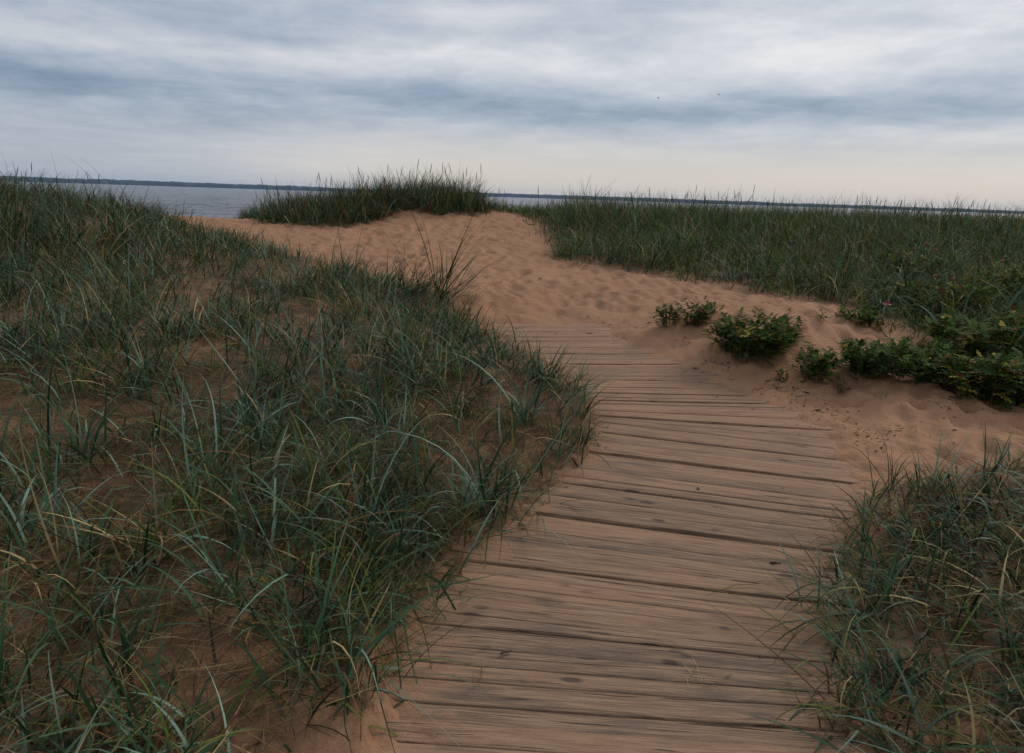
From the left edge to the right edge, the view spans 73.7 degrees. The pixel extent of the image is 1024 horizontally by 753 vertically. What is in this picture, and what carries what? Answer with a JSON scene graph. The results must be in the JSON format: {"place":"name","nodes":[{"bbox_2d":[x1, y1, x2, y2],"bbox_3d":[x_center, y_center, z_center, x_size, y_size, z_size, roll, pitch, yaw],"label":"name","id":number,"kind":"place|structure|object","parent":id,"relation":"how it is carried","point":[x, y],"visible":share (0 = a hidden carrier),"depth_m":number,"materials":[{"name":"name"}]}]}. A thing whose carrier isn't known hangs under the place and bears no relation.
{"place":"outdoors","nodes":[
{"label":"outdoors","id":0,"kind":"place"},
{"bbox_2d":[500,649,512,654],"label":"twig","id":1,"kind":"object","parent":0,"point":[504,651],"visible":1,"depth_m":2.45,"materials":[{"name":"brown wood"}]},
{"bbox_2d":[0,176,1022,213],"bbox_3d":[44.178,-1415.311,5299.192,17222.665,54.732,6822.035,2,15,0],"label":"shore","id":2,"kind":"structure","parent":0,"point":[186,184],"depth_m":7146.32,"materials":[{"name":"liquid"}]},
{"bbox_2d":[0,200,1023,752],"bbox_3d":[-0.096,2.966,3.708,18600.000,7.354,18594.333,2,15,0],"label":"ground","id":3,"kind":"structure","parent":0,"point":[516,290],"depth_m":4.51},
{"bbox_2d":[0,153,631,752],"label":"dune grass","id":4,"kind":"structure","parent":3,"relation":"on","point":[48,201],"depth_m":3.46,"materials":[{"name":"green plant"}]},
{"bbox_2d":[225,160,501,226],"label":"dune grass","id":5,"kind":"structure","parent":3,"relation":"on","point":[343,205],"depth_m":13.16,"materials":[{"name":"green plant"}]},
{"bbox_2d":[368,201,515,313],"bbox_3d":[-0.773,-1.213,7.086,1.660,1.348,1.484,2,15,0],"label":"grass tuft","id":6,"kind":"object","parent":3,"relation":"on","point":[447,276],"visible":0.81,"depth_m":7.20,"materials":[{"name":"green plant"}]},
{"bbox_2d":[91,252,999,663],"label":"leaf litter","id":7,"kind":"object","parent":3,"relation":"on","point":[799,414],"visible":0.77,"depth_m":4.75,"materials":[{"name":"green plant"}]},
{"bbox_2d":[512,477,607,518],"bbox_3d":[0.181,0.638,3.468,0.623,0.312,0.432,7,16,20],"label":"grass tuft","id":8,"kind":"object","parent":3,"relation":"on","point":[549,498],"visible":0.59,"depth_m":3.52,"materials":[{"name":"green plant"}]},
{"bbox_2d":[538,232,591,259],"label":"grass tuft","id":9,"kind":"object","parent":3,"relation":"on","point":[563,253],"visible":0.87,"depth_m":9.79,"materials":[{"name":"green plant"}]},
{"bbox_2d":[380,323,892,752],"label":"boardwalk","id":10,"kind":"structure","parent":3,"relation":"on","point":[615,632],"depth_m":2.83,"materials":[{"name":"brown wood"}]},
{"bbox_2d":[471,655,488,684],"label":"grass tuft","id":11,"kind":"object","parent":10,"relation":"on","point":[478,673],"visible":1,"depth_m":2.33,"materials":[{"name":"green plant"}]},
{"bbox_2d":[686,648,713,687],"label":"grass tuft","id":12,"kind":"object","parent":10,"relation":"on","point":[695,670],"visible":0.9,"depth_m":2.37,"materials":[{"name":"plant"}]},
{"bbox_2d":[696,670,731,689],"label":"grass tuft","id":13,"kind":"object","parent":10,"relation":"on","point":[717,682],"visible":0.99,"depth_m":2.34,"materials":[{"name":"plant"}]},
{"bbox_2d":[651,298,685,326],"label":"rose bush","id":14,"kind":"object","parent":3,"relation":"on","point":[662,313],"visible":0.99,"depth_m":6.44,"materials":[{"name":"green plant"}]},
{"bbox_2d":[676,292,721,326],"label":"rose bush","id":15,"kind":"object","parent":3,"relation":"on","point":[698,313],"visible":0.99,"depth_m":6.38,"materials":[{"name":"green plant"}]},
{"bbox_2d":[482,177,1023,363],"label":"dune grass","id":16,"kind":"structure","parent":3,"relation":"on","point":[807,231],"depth_m":10.32,"materials":[{"name":"green plant"}]},
{"bbox_2d":[700,305,807,365],"bbox_3d":[2.041,-0.361,5.729,0.794,0.454,0.829,2,15,0],"label":"rose bush","id":17,"kind":"object","parent":3,"relation":"on","point":[733,334],"visible":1,"depth_m":5.62,"materials":[{"name":"green plant"}]},
{"bbox_2d":[770,365,788,381],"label":"rose bush","id":18,"kind":"object","parent":3,"relation":"on","point":[781,370],"visible":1,"depth_m":5.33,"materials":[{"name":"green plant"}]},
{"bbox_2d":[772,308,810,344],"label":"rose bush","id":19,"kind":"object","parent":3,"relation":"on","point":[798,320],"visible":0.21,"depth_m":5.90,"materials":[{"name":"green plant"}]},
{"bbox_2d":[790,341,849,383],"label":"rose bush","id":20,"kind":"object","parent":3,"relation":"on","point":[822,364],"visible":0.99,"depth_m":5.28,"materials":[{"name":"green plant"}]},
{"bbox_2d":[814,304,834,321],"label":"rose bush","id":21,"kind":"object","parent":3,"relation":"on","point":[819,316],"visible":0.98,"depth_m":6.36,"materials":[{"name":"green plant"}]},
{"bbox_2d":[827,375,850,393],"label":"rose bush","id":22,"kind":"object","parent":3,"relation":"on","point":[840,388],"visible":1,"depth_m":5.13,"materials":[{"name":"green plant"}]},
{"bbox_2d":[695,418,1023,752],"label":"dune grass","id":23,"kind":"structure","parent":3,"relation":"on","point":[947,540],"depth_m":2.60,"materials":[{"name":"green plant"}]},
{"bbox_2d":[831,337,895,379],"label":"rose bush","id":24,"kind":"object","parent":3,"relation":"on","point":[856,364],"visible":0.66,"depth_m":5.25,"materials":[{"name":"green plant"}]},
{"bbox_2d":[834,303,896,330],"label":"rose bush","id":25,"kind":"object","parent":3,"relation":"on","point":[870,315],"visible":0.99,"depth_m":6.42,"materials":[{"name":"green plant"}]},
{"bbox_2d":[848,430,926,488],"bbox_3d":[2.031,0.496,3.764,0.529,0.404,0.509,2,15,0],"label":"grass tuft","id":26,"kind":"object","parent":3,"relation":"on","point":[891,473],"visible":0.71,"depth_m":3.74,"materials":[{"name":"green plant"}]},
{"bbox_2d":[853,338,927,383],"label":"rose bush","id":27,"kind":"object","parent":3,"relation":"on","point":[897,351],"visible":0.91,"depth_m":5.09,"materials":[{"name":"green plant"}]},
{"bbox_2d":[878,301,953,366],"bbox_3d":[3.334,-0.306,5.588,0.585,0.558,0.589,-6,17,-27],"label":"rose bush","id":28,"kind":"object","parent":3,"relation":"on","point":[921,345],"visible":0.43,"depth_m":5.54,"materials":[{"name":"green plant"}]},
{"bbox_2d":[884,242,947,279],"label":"rose bush","id":29,"kind":"object","parent":3,"relation":"on","point":[895,257],"visible":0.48,"depth_m":8.65,"materials":[{"name":"green plant"}]},
{"bbox_2d":[894,344,989,391],"bbox_3d":[3.259,-0.060,5.137,0.653,0.335,0.571,-4,16,-22],"label":"rose bush","id":30,"kind":"object","parent":3,"relation":"on","point":[929,373],"visible":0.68,"depth_m":5.09,"materials":[{"name":"green plant"}]},
{"bbox_2d":[889,274,1012,318],"bbox_3d":[4.485,-0.816,7.132,0.844,0.487,0.947,-4,16,-20],"label":"rose bush","id":31,"kind":"object","parent":3,"relation":"on","point":[942,289],"visible":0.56,"depth_m":7.00,"materials":[{"name":"green plant"}]},
{"bbox_2d":[918,307,1016,360],"bbox_3d":[3.894,-0.370,5.849,0.706,0.435,0.776,2,15,0],"label":"rose bush","id":32,"kind":"object","parent":3,"relation":"on","point":[945,328],"visible":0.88,"depth_m":5.78,"materials":[{"name":"green plant"}]},
{"bbox_2d":[935,350,1023,410],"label":"rose bush","id":33,"kind":"object","parent":3,"relation":"on","point":[995,383],"visible":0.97,"depth_m":4.78,"materials":[{"name":"green plant"}]},
{"bbox_2d":[954,256,1023,305],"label":"rose bush","id":34,"kind":"object","parent":3,"relation":"on","point":[1014,277],"visible":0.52,"depth_m":7.70,"materials":[{"name":"green plant"}]},
{"bbox_2d":[980,417,1014,498],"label":"grass tuft","id":35,"kind":"object","parent":3,"relation":"on","point":[984,469],"visible":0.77,"depth_m":3.53,"materials":[{"name":"green plant"}]},
{"bbox_2d":[980,347,1023,406],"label":"rose bush","id":36,"kind":"object","parent":3,"relation":"on","point":[1020,366],"visible":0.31,"depth_m":4.82,"materials":[{"name":"green plant"}]},
{"bbox_2d":[981,304,1023,358],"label":"rose bush","id":37,"kind":"object","parent":3,"relation":"on","point":[1019,333],"visible":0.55,"depth_m":5.87,"materials":[{"name":"green plant"}]},
{"bbox_2d":[0,0,1023,210],"label":"sky","id":38,"kind":"structure","parent":0,"point":[529,96],"materials":[{"name":"grey"}]},
{"bbox_2d":[9,181,1023,221],"bbox_3d":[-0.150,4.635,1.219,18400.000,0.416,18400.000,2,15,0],"label":"water","id":39,"kind":"structure","parent":0,"point":[219,202],"depth_m":438.46,"materials":[{"name":"grey liquid"}]}
]}

